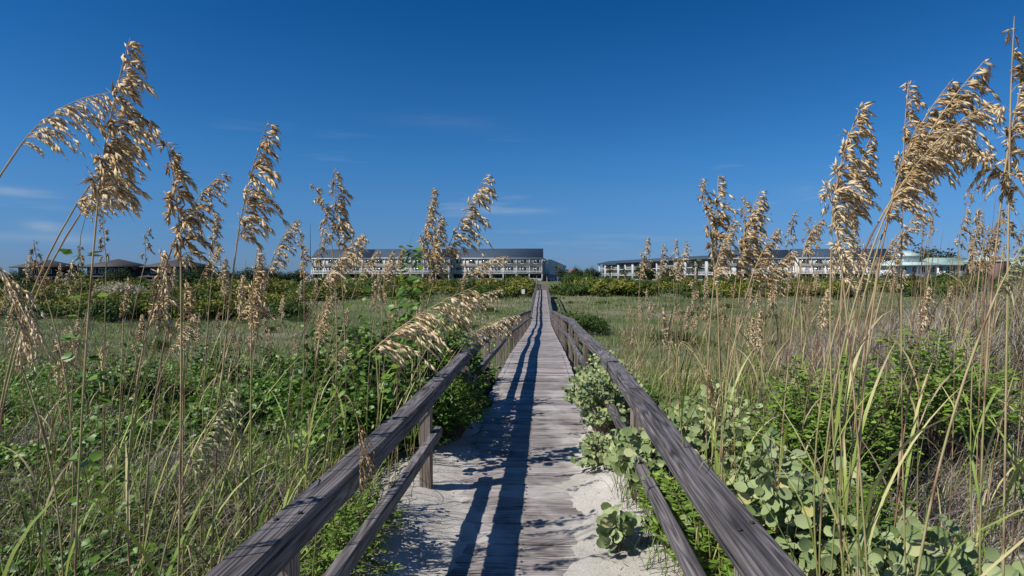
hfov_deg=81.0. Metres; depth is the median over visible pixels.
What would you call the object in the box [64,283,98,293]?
shrub
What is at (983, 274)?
dry stalk
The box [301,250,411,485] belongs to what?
sea oat
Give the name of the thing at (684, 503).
green shrub
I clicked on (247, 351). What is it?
sea oat
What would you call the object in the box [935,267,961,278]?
tree
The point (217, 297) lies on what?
shrub
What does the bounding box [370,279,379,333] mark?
sea oat
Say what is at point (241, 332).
sea oat
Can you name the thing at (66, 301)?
shrub
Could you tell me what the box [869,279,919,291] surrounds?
shrub
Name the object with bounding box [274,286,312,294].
shrub
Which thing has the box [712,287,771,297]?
shrub
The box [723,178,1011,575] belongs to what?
sea oat
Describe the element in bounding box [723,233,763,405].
sea oat
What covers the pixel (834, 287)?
shrub
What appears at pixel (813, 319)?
dry stalk
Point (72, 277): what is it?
tree
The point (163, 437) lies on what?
dry stalk
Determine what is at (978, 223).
sea oat
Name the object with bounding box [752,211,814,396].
sea oat
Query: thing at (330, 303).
sea oat
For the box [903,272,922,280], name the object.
tree
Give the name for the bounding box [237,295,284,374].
sea oat
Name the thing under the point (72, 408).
sea oat
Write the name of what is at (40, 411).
dry stalk
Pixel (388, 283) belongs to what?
sea oat
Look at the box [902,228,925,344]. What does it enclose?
dry stalk
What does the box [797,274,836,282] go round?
shrub
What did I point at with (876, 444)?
green shrub
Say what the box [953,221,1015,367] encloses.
sea oat
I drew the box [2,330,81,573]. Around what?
sea oat
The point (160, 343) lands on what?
shrub
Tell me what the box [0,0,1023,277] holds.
sky
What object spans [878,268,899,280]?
tree
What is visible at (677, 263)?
sea oat
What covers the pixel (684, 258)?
sea oat
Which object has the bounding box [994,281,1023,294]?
shrub
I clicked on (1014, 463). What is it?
sea oat
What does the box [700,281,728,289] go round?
shrub
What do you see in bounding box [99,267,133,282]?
tree
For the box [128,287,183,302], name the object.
shrub
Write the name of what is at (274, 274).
tree
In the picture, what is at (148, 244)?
sea oat
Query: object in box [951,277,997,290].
shrub
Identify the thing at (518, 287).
shrub
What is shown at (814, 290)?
sea oat
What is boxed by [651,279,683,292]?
shrub
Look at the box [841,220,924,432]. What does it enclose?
sea oat
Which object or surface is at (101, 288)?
shrub
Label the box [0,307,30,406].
sea oat
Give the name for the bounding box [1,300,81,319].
shrub
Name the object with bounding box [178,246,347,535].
sea oat
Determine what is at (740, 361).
dry stalk
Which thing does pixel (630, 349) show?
dry stalk
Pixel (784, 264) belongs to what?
sea oat
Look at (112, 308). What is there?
shrub
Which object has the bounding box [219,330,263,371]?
dry stalk
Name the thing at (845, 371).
dry stalk
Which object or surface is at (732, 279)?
shrub
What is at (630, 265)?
apartment building
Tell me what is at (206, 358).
sea oat
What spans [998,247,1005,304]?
sea oat
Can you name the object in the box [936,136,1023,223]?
sea oat
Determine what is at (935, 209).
sea oat
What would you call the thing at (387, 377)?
climbing vine
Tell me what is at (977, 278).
shrub
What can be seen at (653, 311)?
sea oat
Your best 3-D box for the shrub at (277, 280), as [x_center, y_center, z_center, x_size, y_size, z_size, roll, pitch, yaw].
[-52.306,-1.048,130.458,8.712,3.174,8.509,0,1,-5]
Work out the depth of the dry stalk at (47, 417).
5.33 m
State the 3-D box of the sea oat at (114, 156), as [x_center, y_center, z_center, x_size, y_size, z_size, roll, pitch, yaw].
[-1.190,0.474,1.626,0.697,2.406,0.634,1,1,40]
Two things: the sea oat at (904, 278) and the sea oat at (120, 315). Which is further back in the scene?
the sea oat at (904, 278)
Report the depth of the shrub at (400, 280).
119.95 m
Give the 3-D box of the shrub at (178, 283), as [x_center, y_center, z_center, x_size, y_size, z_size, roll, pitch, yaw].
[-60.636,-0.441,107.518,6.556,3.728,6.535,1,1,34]
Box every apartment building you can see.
[310,249,542,280]
[597,254,738,279]
[707,249,891,279]
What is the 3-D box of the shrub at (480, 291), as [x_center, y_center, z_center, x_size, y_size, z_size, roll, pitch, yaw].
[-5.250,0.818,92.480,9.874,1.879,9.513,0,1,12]
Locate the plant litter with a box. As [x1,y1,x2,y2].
[361,420,679,574]
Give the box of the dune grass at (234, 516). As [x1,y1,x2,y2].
[0,280,1023,575]
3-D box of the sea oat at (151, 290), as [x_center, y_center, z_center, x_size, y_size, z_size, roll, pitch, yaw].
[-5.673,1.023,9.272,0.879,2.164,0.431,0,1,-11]
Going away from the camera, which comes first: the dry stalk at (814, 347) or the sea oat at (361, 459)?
the sea oat at (361, 459)
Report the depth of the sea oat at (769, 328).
7.72 m
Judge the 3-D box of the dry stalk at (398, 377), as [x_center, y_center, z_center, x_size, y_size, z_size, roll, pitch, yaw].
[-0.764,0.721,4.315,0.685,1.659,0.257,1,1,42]
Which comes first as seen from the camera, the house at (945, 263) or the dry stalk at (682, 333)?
the dry stalk at (682, 333)
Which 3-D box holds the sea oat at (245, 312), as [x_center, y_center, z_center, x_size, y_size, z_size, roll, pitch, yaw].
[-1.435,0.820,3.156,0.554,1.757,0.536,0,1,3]
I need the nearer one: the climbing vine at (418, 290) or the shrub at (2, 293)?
the climbing vine at (418, 290)
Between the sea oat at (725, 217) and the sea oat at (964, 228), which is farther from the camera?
the sea oat at (964, 228)
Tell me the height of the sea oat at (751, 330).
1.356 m
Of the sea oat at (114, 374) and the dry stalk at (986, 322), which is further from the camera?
the sea oat at (114, 374)
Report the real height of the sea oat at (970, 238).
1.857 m
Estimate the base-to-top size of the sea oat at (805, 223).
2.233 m
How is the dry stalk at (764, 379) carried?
on the ground at (430, 550)
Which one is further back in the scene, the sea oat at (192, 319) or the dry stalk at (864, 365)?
the dry stalk at (864, 365)
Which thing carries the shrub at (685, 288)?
on the ground at (430, 550)
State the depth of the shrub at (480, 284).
121.65 m
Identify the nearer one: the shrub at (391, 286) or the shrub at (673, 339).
the shrub at (673, 339)
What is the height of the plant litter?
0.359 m
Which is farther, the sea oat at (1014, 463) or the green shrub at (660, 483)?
the green shrub at (660, 483)
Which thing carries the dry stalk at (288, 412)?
on the ground at (430, 550)
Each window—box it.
[99,268,105,272]
[507,259,513,263]
[520,259,526,263]
[533,259,539,263]
[815,259,822,263]
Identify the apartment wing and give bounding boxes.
[542,258,565,279]
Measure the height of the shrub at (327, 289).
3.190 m
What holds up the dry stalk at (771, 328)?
on the ground at (430, 550)
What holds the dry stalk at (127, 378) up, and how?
on the ground at (430, 550)
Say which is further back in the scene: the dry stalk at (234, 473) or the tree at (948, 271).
the tree at (948, 271)
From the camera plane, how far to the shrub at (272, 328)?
43.48 m
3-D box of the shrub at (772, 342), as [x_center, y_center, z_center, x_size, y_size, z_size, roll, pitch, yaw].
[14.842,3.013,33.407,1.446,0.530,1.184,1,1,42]
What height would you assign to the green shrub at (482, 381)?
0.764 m
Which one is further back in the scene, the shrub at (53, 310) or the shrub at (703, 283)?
the shrub at (703, 283)
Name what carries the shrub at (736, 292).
on the ground at (430, 550)
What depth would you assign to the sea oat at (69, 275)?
4.80 m
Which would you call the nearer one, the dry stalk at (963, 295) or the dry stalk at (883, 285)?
the dry stalk at (963, 295)
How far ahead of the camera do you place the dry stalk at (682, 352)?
6.67 m
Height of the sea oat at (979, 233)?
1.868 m
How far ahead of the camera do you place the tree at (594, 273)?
211.04 m
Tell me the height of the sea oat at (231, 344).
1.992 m
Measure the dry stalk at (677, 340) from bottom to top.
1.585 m
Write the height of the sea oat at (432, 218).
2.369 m
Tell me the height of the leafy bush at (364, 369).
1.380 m
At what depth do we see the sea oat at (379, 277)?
7.76 m
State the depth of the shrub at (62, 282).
117.93 m
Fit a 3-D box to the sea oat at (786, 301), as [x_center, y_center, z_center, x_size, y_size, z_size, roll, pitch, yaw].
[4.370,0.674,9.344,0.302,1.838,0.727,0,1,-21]
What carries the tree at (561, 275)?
on the ground at (430, 550)
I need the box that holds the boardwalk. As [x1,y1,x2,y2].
[204,276,806,575]
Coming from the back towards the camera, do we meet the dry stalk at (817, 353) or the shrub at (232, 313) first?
the shrub at (232, 313)
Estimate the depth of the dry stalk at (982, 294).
6.26 m
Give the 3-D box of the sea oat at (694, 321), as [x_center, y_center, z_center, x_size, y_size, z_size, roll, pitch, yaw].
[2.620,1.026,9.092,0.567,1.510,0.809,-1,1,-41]
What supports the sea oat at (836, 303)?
on the ground at (430, 550)
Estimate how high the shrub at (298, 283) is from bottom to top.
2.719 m
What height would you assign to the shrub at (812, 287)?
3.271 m
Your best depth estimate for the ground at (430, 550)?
4.93 m
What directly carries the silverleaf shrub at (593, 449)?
on the ground at (430, 550)
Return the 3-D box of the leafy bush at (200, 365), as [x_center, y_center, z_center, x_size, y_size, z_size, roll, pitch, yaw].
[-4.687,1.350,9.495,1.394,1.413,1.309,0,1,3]
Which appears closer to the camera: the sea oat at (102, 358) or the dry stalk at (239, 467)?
the dry stalk at (239, 467)
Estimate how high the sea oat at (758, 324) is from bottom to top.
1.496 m
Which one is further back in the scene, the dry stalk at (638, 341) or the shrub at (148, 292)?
the shrub at (148, 292)
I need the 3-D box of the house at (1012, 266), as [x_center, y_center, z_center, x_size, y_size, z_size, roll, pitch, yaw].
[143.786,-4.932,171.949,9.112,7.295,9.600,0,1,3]
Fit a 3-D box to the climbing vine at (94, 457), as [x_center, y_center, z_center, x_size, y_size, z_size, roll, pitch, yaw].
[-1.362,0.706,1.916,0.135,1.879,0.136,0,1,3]
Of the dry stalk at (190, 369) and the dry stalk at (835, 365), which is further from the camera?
the dry stalk at (190, 369)
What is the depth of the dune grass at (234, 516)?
4.07 m
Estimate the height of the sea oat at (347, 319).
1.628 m
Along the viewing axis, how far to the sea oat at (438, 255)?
5.00 m
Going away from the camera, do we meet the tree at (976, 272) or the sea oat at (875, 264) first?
the sea oat at (875, 264)
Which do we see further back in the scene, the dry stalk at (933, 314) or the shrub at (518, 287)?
the shrub at (518, 287)
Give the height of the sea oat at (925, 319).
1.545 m
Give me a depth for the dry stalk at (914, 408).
2.72 m
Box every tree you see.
[0,274,18,283]
[2,269,35,286]
[66,271,89,280]
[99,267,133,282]
[177,269,202,283]
[191,265,208,277]
[228,267,261,280]
[250,264,281,279]
[276,270,292,280]
[285,268,307,282]
[554,266,562,280]
[559,268,567,280]
[569,265,585,276]
[584,266,601,277]
[605,264,614,276]
[633,261,657,280]
[660,266,675,279]
[692,258,703,279]
[708,262,717,277]
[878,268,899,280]
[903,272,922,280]
[909,240,959,259]
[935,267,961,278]
[961,266,994,282]
[1004,264,1023,282]
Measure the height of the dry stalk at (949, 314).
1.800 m
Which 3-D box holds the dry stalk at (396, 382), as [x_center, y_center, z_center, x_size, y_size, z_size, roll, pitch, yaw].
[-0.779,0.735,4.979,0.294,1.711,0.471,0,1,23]
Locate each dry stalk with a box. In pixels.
[0,326,47,480]
[3,286,153,575]
[15,346,70,552]
[19,345,123,539]
[22,351,38,479]
[38,369,48,444]
[42,348,80,464]
[43,354,90,494]
[61,325,63,427]
[68,325,105,420]
[91,342,162,462]
[99,344,144,463]
[107,314,160,397]
[123,321,154,412]
[129,364,168,433]
[142,354,208,499]
[144,336,173,438]
[167,296,197,445]
[169,313,193,414]
[172,335,208,554]
[186,297,195,407]
[196,320,297,482]
[196,334,221,397]
[197,310,225,390]
[202,295,223,408]
[211,343,284,537]
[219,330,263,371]
[220,269,238,443]
[233,264,267,515]
[261,309,277,380]
[279,290,326,488]
[287,321,326,481]
[331,356,367,462]
[367,298,389,417]
[372,285,422,480]
[384,333,433,474]
[388,275,418,475]
[392,302,416,464]
[607,324,624,357]
[626,293,646,377]
[626,309,651,377]
[627,306,653,377]
[634,298,647,376]
[640,350,650,382]
[651,271,682,404]
[656,286,680,415]
[666,298,682,376]
[670,314,687,406]
[678,291,701,395]
[680,298,695,403]
[680,301,700,388]
[689,308,716,386]
[692,320,704,398]
[693,286,697,385]
[704,294,722,391]
[709,221,817,474]
[714,281,723,395]
[714,309,738,407]
[718,287,746,400]
[725,291,750,407]
[726,296,746,387]
[741,298,779,406]
[766,276,788,412]
[768,273,791,366]
[769,251,779,364]
[773,284,809,393]
[782,284,804,395]
[788,264,833,371]
[789,292,800,346]
[790,268,815,367]
[793,262,815,367]
[794,268,811,323]
[796,317,860,438]
[799,259,864,471]
[799,262,819,365]
[802,303,820,374]
[804,364,863,497]
[805,275,825,399]
[805,301,848,479]
[808,259,849,404]
[813,283,831,386]
[815,254,836,370]
[822,274,840,381]
[830,292,868,464]
[836,195,1015,542]
[836,271,868,379]
[836,273,854,362]
[836,280,872,473]
[839,258,872,344]
[841,248,871,384]
[851,237,881,374]
[860,244,888,450]
[862,246,1002,549]
[865,294,960,488]
[866,254,900,381]
[871,259,1021,552]
[872,209,908,381]
[875,271,889,346]
[881,227,897,333]
[889,364,953,566]
[895,214,942,370]
[899,271,911,323]
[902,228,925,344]
[904,240,933,330]
[908,233,946,412]
[909,230,948,360]
[912,289,968,362]
[915,259,941,360]
[936,232,960,334]
[936,267,962,373]
[936,282,979,359]
[940,347,1023,568]
[947,251,989,468]
[952,224,992,340]
[953,261,985,335]
[956,233,975,347]
[957,233,988,377]
[960,225,992,365]
[960,236,984,367]
[965,224,1006,350]
[965,261,993,347]
[971,204,993,332]
[980,182,1019,398]
[983,216,1020,380]
[993,246,1016,338]
[1011,373,1023,565]
[1012,254,1023,326]
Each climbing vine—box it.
[57,215,110,575]
[339,263,371,534]
[380,266,417,471]
[388,234,423,462]
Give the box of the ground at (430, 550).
[0,278,1023,575]
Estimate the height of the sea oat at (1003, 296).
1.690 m
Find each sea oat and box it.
[0,38,162,575]
[0,93,119,176]
[0,129,162,575]
[0,152,135,431]
[0,267,60,374]
[0,289,28,422]
[0,298,18,424]
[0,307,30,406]
[2,324,141,575]
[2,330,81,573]
[6,240,144,575]
[7,332,79,464]
[9,259,116,488]
[12,255,54,427]
[16,331,39,435]
[22,278,139,571]
[26,263,73,461]
[27,279,170,567]
[27,317,40,421]
[29,317,93,499]
[35,319,90,524]
[42,139,213,575]
[46,245,119,520]
[57,250,236,575]
[74,218,136,507]
[74,314,200,575]
[76,282,103,401]
[80,310,99,423]
[86,337,126,433]
[89,226,157,460]
[97,347,126,461]
[99,342,111,410]
[107,336,157,411]
[108,308,151,441]
[125,171,232,575]
[128,345,173,433]
[130,314,177,530]
[137,285,152,416]
[137,314,153,415]
[147,314,204,443]
[157,299,189,476]
[159,385,245,575]
[162,267,185,419]
[164,265,248,457]
[166,248,224,569]
[173,277,287,575]
[174,280,252,575]
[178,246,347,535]
[184,312,220,404]
[185,275,257,463]
[192,331,242,476]
[194,308,275,483]
[201,215,248,490]
[208,219,302,533]
[209,295,337,515]
[210,120,332,569]
[213,286,250,387]
[214,321,226,382]
[215,259,280,494]
[216,324,234,381]
[219,314,277,478]
[229,230,392,524]
[234,336,249,383]
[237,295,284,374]
[246,233,369,502]
[247,312,425,575]
[261,317,273,372]
[265,184,393,575]
[266,329,272,368]
[276,298,292,443]
[276,312,284,379]
[282,287,481,508]
[283,260,360,431]
[292,333,297,360]
[295,281,308,377]
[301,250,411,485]
[303,337,359,549]
[304,328,322,399]
[310,280,324,371]
[313,230,340,404]
[315,314,321,338]
[326,278,339,358]
[326,291,339,363]
[327,167,361,551]
[328,250,381,469]
[332,308,353,355]
[369,245,415,479]
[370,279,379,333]
[373,212,453,455]
[373,269,396,353]
[375,261,444,488]
[381,326,497,458]
[388,289,503,486]
[391,301,397,348]
[407,309,423,458]
[415,187,440,389]
[417,175,499,435]
[423,315,522,386]
[426,256,511,374]
[427,236,452,381]
[433,270,468,369]
[618,304,654,376]
[623,305,632,353]
[625,327,634,362]
[632,306,651,367]
[632,308,676,399]
[634,298,658,374]
[635,238,675,396]
[639,326,653,373]
[641,296,671,386]
[642,288,657,382]
[644,302,657,377]
[653,302,682,380]
[655,240,692,415]
[655,244,693,407]
[655,308,698,387]
[656,293,696,392]
[664,307,682,389]
[669,140,948,575]
[669,238,699,405]
[671,306,691,394]
[676,324,723,567]
[678,250,798,572]
[678,264,698,391]
[681,197,781,495]
[681,319,693,369]
[684,174,754,566]
[687,308,766,477]
[689,281,767,463]
[691,302,712,377]
[693,294,720,384]
[697,178,812,573]
[698,281,720,391]
[701,277,724,378]
[702,307,726,390]
[706,218,820,575]
[709,227,832,575]
[711,299,726,372]
[711,305,721,362]
[715,287,734,376]
[720,190,772,575]
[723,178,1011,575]
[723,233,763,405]
[725,101,1005,575]
[727,283,773,391]
[734,317,757,403]
[737,270,785,424]
[740,287,753,391]
[744,284,777,396]
[750,293,776,404]
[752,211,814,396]
[756,260,776,401]
[758,215,812,397]
[760,275,781,389]
[760,289,833,405]
[764,120,948,575]
[764,219,851,538]
[774,278,805,348]
[780,275,793,346]
[781,224,822,375]
[782,273,804,365]
[783,239,849,392]
[791,288,812,354]
[797,269,820,340]
[800,220,822,397]
[807,249,846,408]
[808,101,944,575]
[810,272,831,361]
[813,252,881,393]
[824,235,873,358]
[830,231,904,575]
[831,257,878,334]
[839,58,1001,575]
[839,139,985,575]
[841,78,967,575]
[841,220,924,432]
[843,246,904,407]
[845,254,928,500]
[853,277,896,367]
[856,202,932,575]
[863,239,895,319]
[883,269,908,354]
[885,287,937,489]
[889,285,954,438]
[892,80,1020,575]
[899,196,939,370]
[912,346,1023,545]
[916,244,1023,575]
[924,222,984,427]
[925,215,956,321]
[926,197,1022,549]
[932,209,986,359]
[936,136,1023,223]
[938,80,1023,575]
[945,246,979,347]
[946,183,974,344]
[948,217,1006,506]
[948,230,976,311]
[953,206,990,387]
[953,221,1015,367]
[958,397,1023,480]
[970,225,1023,573]
[978,227,1023,374]
[987,394,1023,505]
[989,16,1023,575]
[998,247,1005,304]
[998,262,1023,392]
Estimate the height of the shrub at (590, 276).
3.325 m
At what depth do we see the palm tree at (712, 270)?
190.11 m
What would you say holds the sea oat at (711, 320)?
on the ground at (430, 550)
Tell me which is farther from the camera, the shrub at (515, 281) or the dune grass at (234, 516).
the shrub at (515, 281)
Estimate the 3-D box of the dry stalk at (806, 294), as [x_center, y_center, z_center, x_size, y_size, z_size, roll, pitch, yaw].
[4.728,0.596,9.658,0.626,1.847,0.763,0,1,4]
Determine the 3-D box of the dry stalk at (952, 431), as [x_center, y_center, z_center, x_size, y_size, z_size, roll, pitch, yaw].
[2.129,0.743,2.881,0.501,1.767,0.748,0,1,-12]
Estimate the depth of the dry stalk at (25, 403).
5.53 m
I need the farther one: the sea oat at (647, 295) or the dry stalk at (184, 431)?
the sea oat at (647, 295)
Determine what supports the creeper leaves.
on the ground at (430, 550)
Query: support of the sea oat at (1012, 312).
on the ground at (430, 550)
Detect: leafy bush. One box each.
[59,342,175,416]
[170,329,261,396]
[178,383,293,452]
[228,353,310,423]
[236,342,298,381]
[278,317,385,413]
[313,315,431,418]
[358,291,468,397]
[415,307,489,377]
[472,357,501,410]
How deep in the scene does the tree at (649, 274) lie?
188.64 m
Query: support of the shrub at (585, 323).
on the ground at (430, 550)
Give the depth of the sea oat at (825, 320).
4.53 m
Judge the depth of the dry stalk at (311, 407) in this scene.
3.64 m
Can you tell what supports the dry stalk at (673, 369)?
on the ground at (430, 550)
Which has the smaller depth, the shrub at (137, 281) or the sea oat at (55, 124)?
the sea oat at (55, 124)
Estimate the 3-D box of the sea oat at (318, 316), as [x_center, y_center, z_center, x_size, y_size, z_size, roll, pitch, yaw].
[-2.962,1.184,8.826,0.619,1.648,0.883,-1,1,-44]
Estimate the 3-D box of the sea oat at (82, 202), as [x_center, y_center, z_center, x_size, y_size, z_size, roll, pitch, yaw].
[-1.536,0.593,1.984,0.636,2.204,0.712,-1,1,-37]
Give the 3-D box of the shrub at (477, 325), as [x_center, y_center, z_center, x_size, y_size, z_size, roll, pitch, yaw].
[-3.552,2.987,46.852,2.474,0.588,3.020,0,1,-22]
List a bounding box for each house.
[9,260,85,284]
[79,259,147,281]
[138,259,217,281]
[871,251,942,279]
[923,258,967,277]
[962,254,1015,278]
[1010,258,1023,268]
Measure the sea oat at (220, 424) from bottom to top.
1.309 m
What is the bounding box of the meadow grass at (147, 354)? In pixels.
[0,279,999,390]
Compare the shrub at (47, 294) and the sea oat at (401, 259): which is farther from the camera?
the shrub at (47, 294)
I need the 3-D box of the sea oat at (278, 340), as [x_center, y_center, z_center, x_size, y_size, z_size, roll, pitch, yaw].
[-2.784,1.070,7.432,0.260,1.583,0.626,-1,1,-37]
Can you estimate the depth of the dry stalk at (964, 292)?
7.92 m
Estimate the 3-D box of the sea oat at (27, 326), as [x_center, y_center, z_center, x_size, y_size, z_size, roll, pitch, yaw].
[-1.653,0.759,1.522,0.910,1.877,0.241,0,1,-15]
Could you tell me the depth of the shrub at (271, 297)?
70.36 m
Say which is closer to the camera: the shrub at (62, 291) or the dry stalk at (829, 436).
the dry stalk at (829, 436)
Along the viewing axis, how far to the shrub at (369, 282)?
103.30 m
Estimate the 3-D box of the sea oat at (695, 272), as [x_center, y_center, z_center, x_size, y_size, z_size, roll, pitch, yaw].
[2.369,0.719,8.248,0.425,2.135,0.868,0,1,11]
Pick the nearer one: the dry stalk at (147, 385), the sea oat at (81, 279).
the sea oat at (81, 279)
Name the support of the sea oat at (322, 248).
on the ground at (430, 550)
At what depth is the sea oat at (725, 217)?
2.90 m
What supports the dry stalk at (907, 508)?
on the ground at (430, 550)
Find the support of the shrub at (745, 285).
on the ground at (430, 550)
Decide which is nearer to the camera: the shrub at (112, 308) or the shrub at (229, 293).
the shrub at (112, 308)
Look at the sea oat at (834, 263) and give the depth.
6.13 m
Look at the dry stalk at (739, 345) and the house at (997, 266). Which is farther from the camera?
the house at (997, 266)
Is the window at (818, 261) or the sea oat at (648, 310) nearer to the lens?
the sea oat at (648, 310)
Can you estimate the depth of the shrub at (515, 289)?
95.30 m
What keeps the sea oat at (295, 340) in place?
on the ground at (430, 550)
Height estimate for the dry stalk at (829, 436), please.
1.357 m
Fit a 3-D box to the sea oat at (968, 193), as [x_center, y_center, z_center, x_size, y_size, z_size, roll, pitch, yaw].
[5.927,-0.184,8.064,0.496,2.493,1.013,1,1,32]
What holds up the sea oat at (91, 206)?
on the ground at (430, 550)
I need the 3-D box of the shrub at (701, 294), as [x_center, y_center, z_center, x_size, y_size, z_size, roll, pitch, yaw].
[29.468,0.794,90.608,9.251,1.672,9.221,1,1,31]
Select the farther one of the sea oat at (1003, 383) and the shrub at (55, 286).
the shrub at (55, 286)
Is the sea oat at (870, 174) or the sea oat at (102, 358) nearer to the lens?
the sea oat at (870, 174)
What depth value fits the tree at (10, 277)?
128.01 m
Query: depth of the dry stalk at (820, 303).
7.74 m
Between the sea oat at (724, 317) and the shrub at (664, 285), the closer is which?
the sea oat at (724, 317)
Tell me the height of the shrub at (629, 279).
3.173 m
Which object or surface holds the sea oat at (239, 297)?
on the ground at (430, 550)
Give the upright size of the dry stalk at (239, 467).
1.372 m
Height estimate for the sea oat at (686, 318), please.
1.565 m
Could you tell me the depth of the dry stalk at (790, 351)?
6.72 m
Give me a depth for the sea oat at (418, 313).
5.19 m
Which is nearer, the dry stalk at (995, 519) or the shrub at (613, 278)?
the dry stalk at (995, 519)
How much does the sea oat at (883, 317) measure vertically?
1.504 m
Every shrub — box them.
[0,278,37,291]
[0,288,40,301]
[0,294,56,318]
[0,296,13,307]
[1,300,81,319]
[22,288,88,297]
[29,285,57,299]
[38,292,131,318]
[44,292,100,308]
[45,278,71,290]
[46,281,69,288]
[50,291,85,300]
[63,275,122,290]
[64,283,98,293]
[70,292,147,322]
[83,290,144,303]
[92,281,141,295]
[103,282,147,298]
[106,279,144,284]
[109,296,188,319]
[115,297,173,319]
[121,276,149,283]
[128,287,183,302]
[131,286,178,298]
[133,279,171,289]
[141,291,223,317]
[143,296,217,319]
[146,337,171,351]
[155,286,187,292]
[158,278,195,293]
[169,295,227,321]
[183,288,233,300]
[188,278,210,285]
[189,279,249,291]
[192,294,254,318]
[194,278,220,287]
[196,283,222,292]
[208,292,237,300]
[214,289,247,297]
[219,294,274,318]
[229,290,275,297]
[230,279,287,296]
[232,317,248,323]
[244,292,289,311]
[260,297,317,319]
[262,289,318,301]
[263,325,276,332]
[266,292,303,305]
[271,276,287,282]
[273,280,290,285]
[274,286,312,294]
[275,280,298,290]
[287,316,306,321]
[290,279,312,285]
[293,290,368,299]
[300,486,409,575]
[305,275,328,292]
[306,283,355,296]
[308,284,365,299]
[319,275,340,283]
[327,280,358,288]
[340,287,388,295]
[341,325,373,338]
[348,275,395,288]
[363,283,432,294]
[380,285,439,298]
[385,285,400,296]
[387,274,431,285]
[396,280,434,288]
[406,283,433,292]
[424,277,460,287]
[427,279,451,290]
[430,285,470,293]
[431,371,493,440]
[445,277,462,282]
[447,287,508,298]
[453,324,478,330]
[462,276,477,289]
[470,360,486,391]
[472,279,503,287]
[474,278,501,286]
[476,307,498,311]
[477,283,496,290]
[494,280,535,295]
[494,282,535,296]
[501,274,529,282]
[503,278,533,292]
[506,274,538,284]
[548,284,564,289]
[549,289,585,294]
[552,282,596,295]
[559,272,588,282]
[561,310,614,335]
[561,350,647,434]
[568,275,598,282]
[569,278,610,284]
[570,430,616,469]
[572,279,597,291]
[579,316,608,330]
[580,273,594,278]
[588,279,664,296]
[590,274,617,282]
[590,277,655,295]
[595,502,644,552]
[603,416,670,506]
[617,276,638,284]
[632,455,694,546]
[638,280,652,289]
[642,326,701,346]
[649,471,786,575]
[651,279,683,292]
[658,273,684,286]
[658,383,807,484]
[663,284,711,294]
[676,288,736,297]
[679,426,889,575]
[681,276,698,286]
[687,337,717,346]
[693,288,749,298]
[698,278,741,289]
[699,277,721,285]
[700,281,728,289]
[711,311,728,319]
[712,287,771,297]
[714,353,925,493]
[718,274,747,282]
[741,280,758,289]
[756,279,802,292]
[756,457,977,575]
[768,339,789,346]
[769,280,792,295]
[781,281,835,295]
[786,274,838,283]
[789,280,869,297]
[792,278,847,296]
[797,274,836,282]
[832,510,1023,575]
[837,324,1023,474]
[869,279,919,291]
[898,283,980,297]
[902,275,955,291]
[932,273,967,280]
[936,280,976,293]
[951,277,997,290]
[962,276,991,283]
[991,272,1017,281]
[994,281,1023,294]
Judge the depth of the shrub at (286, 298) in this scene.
77.08 m
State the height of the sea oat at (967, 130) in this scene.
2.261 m
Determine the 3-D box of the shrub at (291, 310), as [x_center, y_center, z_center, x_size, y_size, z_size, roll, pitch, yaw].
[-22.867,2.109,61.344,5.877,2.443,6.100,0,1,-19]
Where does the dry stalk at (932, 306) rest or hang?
on the ground at (430, 550)
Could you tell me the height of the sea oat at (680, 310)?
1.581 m
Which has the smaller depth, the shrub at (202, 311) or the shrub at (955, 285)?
the shrub at (202, 311)
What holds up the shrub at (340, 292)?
on the ground at (430, 550)
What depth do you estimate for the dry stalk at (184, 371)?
6.03 m
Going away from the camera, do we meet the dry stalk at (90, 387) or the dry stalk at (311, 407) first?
the dry stalk at (311, 407)
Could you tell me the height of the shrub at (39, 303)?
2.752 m
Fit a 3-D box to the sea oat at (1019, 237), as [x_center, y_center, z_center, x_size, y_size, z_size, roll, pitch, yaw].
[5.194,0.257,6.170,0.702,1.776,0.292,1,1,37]
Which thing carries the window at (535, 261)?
in the apartment building at (524, 262)
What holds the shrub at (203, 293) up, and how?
on the ground at (430, 550)
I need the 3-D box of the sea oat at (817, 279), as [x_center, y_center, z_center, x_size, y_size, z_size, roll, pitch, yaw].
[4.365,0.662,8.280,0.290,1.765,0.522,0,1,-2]
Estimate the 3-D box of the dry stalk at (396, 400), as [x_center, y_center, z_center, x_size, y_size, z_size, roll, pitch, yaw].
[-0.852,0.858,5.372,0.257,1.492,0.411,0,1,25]
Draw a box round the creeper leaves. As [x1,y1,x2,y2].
[0,350,798,575]
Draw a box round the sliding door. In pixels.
[533,267,539,272]
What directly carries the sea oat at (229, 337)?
on the ground at (430, 550)
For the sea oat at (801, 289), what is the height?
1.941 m
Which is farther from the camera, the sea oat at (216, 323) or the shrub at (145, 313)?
the shrub at (145, 313)
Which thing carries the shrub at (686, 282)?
on the ground at (430, 550)
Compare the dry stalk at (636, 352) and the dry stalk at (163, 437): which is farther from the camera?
the dry stalk at (636, 352)
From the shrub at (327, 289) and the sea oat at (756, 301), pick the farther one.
the shrub at (327, 289)
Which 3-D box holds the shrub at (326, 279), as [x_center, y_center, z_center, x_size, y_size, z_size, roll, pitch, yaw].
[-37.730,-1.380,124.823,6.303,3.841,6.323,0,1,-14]
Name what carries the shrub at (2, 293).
on the ground at (430, 550)
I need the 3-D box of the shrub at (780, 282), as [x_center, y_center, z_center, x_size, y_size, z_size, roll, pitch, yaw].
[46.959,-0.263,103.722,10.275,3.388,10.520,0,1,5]
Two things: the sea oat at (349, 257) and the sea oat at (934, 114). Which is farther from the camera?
the sea oat at (349, 257)
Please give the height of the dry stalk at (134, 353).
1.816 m
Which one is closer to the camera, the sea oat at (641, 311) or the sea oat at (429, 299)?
the sea oat at (429, 299)
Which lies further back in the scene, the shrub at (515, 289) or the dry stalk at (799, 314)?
the shrub at (515, 289)

